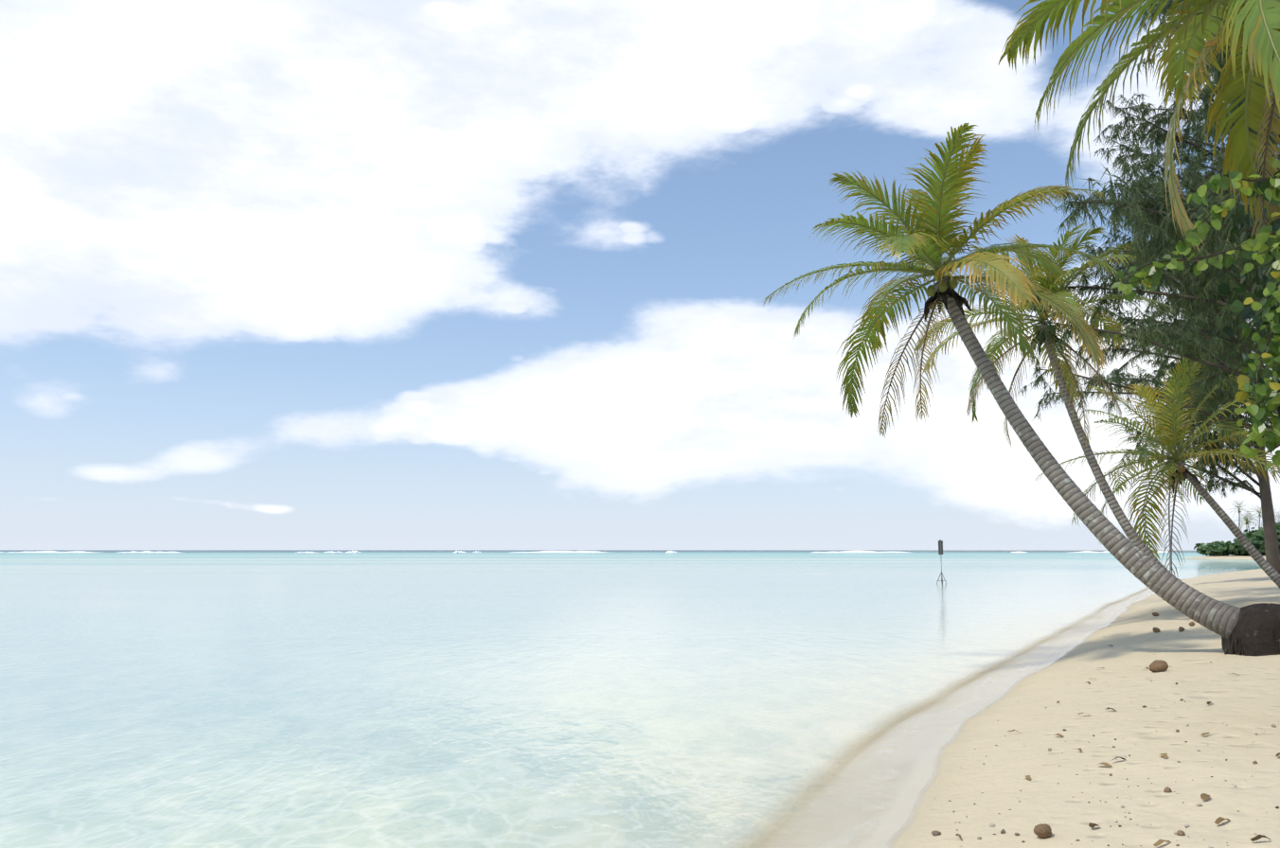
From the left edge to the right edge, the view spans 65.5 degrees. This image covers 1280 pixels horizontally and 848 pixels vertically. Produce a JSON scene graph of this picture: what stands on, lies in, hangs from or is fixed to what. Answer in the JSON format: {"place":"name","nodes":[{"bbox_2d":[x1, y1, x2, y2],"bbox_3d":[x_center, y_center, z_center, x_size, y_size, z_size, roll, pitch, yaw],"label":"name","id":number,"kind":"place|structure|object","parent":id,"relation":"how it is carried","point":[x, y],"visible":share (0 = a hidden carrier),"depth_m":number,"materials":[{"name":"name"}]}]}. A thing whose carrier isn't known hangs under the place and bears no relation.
{"place":"outdoors","nodes":[
{"label":"outdoors","id":0,"kind":"place"},
{"bbox_2d":[0,550,1261,847],"bbox_3d":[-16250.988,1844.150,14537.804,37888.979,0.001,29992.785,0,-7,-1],"label":"lagoon water","id":1,"kind":"structure","parent":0,"point":[451,700],"depth_m":19.25,"materials":[{"name":"teal liquid"}]},
{"bbox_2d":[0,550,1168,552],"bbox_3d":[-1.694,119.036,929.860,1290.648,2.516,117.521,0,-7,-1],"label":"breaking waves","id":2,"kind":"object","parent":1,"relation":"on","point":[352,551],"visible":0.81,"depth_m":924.00,"materials":[{"name":"white liquid"}]},
{"bbox_2d":[936,539,946,584],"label":"channel marker","id":3,"kind":"object","parent":1,"relation":"in","point":[940,547],"visible":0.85,"depth_m":75.32,"materials":[{"name":"metal"}]},
{"bbox_2d":[0,0,1279,550],"label":"sky","id":4,"kind":"structure","parent":0,"point":[275,275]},
{"bbox_2d":[746,550,1279,847],"bbox_3d":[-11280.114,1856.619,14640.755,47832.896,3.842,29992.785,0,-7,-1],"label":"terrain","id":5,"kind":"structure","parent":0,"point":[932,758],"depth_m":10.86,"materials":[{"name":"beige sand"}]},
{"bbox_2d":[761,123,1279,657],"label":"leaning palm","id":6,"kind":"object","parent":5,"relation":"on","point":[928,240],"visible":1,"depth_m":21.21,"materials":[{"name":"green plant"}]},
{"bbox_2d":[913,221,1187,579],"bbox_3d":[12.405,-0.208,30.448,8.045,12.196,7.772,0,-7,-1],"label":"leaning palm","id":7,"kind":"object","parent":5,"relation":"on","point":[1059,369],"visible":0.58,"depth_m":30.02,"materials":[{"name":"green plant"}]},
{"bbox_2d":[931,636,1279,847],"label":"beach pebbles","id":8,"kind":"object","parent":5,"relation":"on","point":[1166,790],"visible":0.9,"depth_m":8.27,"materials":[{"name":"brown stone"}]},
{"bbox_2d":[1033,612,1194,838],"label":"coconuts","id":9,"kind":"object","parent":5,"relation":"on","point":[1042,831],"visible":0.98,"depth_m":16.11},
{"bbox_2d":[956,609,1279,847],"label":"leaf litter","id":10,"kind":"object","parent":5,"relation":"on","point":[1205,797],"visible":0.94,"depth_m":7.96,"materials":[{"name":"brown plant"}]},
{"bbox_2d":[997,0,1279,253],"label":"palm tree","id":11,"kind":"object","parent":5,"relation":"on","point":[1259,30],"visible":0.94,"depth_m":12.09,"materials":[{"name":"green plant"}]},
{"bbox_2d":[1110,154,1279,471],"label":"leafy branch","id":12,"kind":"object","parent":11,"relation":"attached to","point":[1149,275],"visible":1,"depth_m":9.99,"materials":[{"name":"green plant"}]},
{"bbox_2d":[1018,0,1279,465],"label":"casuarina","id":13,"kind":"object","parent":5,"relation":"on","point":[1199,156],"visible":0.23,"depth_m":39.73,"materials":[{"name":"green plant"}]},
{"bbox_2d":[1024,0,1279,406],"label":"casuarina","id":14,"kind":"object","parent":5,"relation":"on","point":[1150,213],"visible":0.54,"depth_m":26.01,"materials":[{"name":"green plant"}]},
{"bbox_2d":[1035,351,1279,588],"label":"leaning palm","id":15,"kind":"object","parent":5,"relation":"on","point":[1181,474],"visible":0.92,"depth_m":33.71,"materials":[{"name":"green plant"}]},
{"bbox_2d":[1140,465,1191,568],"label":"palm tree","id":16,"kind":"object","parent":5,"relation":"on","point":[1169,495],"visible":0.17,"depth_m":139.48,"materials":[{"name":"green plant"}]},
{"bbox_2d":[1119,169,1279,574],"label":"casuarina","id":17,"kind":"object","parent":5,"relation":"on","point":[1271,545],"visible":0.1,"depth_m":55.47,"materials":[{"name":"green plant"}]},
{"bbox_2d":[1193,521,1279,556],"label":"bushes","id":18,"kind":"object","parent":5,"relation":"on","point":[1255,538],"visible":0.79,"depth_m":275.63,"materials":[{"name":"green plant"}]},
{"bbox_2d":[1230,499,1252,528],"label":"distant palm tree","id":19,"kind":"object","parent":5,"relation":"on","point":[1238,508],"visible":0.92,"depth_m":279.67,"materials":[{"name":"grey plant"}]},
{"bbox_2d":[1233,513,1258,531],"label":"distant palm tree","id":20,"kind":"object","parent":5,"relation":"on","point":[1247,522],"visible":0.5,"depth_m":299.85,"materials":[{"name":"green plant"}]},
{"bbox_2d":[1236,514,1258,533],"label":"distant palm tree","id":21,"kind":"object","parent":5,"relation":"on","point":[1246,519],"visible":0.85,"depth_m":290.27,"materials":[{"name":"green plant"}]},
{"bbox_2d":[1218,112,1279,413],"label":"broadleaf tree","id":22,"kind":"object","parent":5,"relation":"on","point":[1247,312],"visible":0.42,"depth_m":11.94,"materials":[{"name":"green plant"}]},
{"bbox_2d":[1248,505,1262,530],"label":"distant palm tree","id":23,"kind":"object","parent":5,"relation":"on","point":[1259,515],"visible":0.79,"depth_m":283.33,"materials":[{"name":"grey plant"}]}
]}

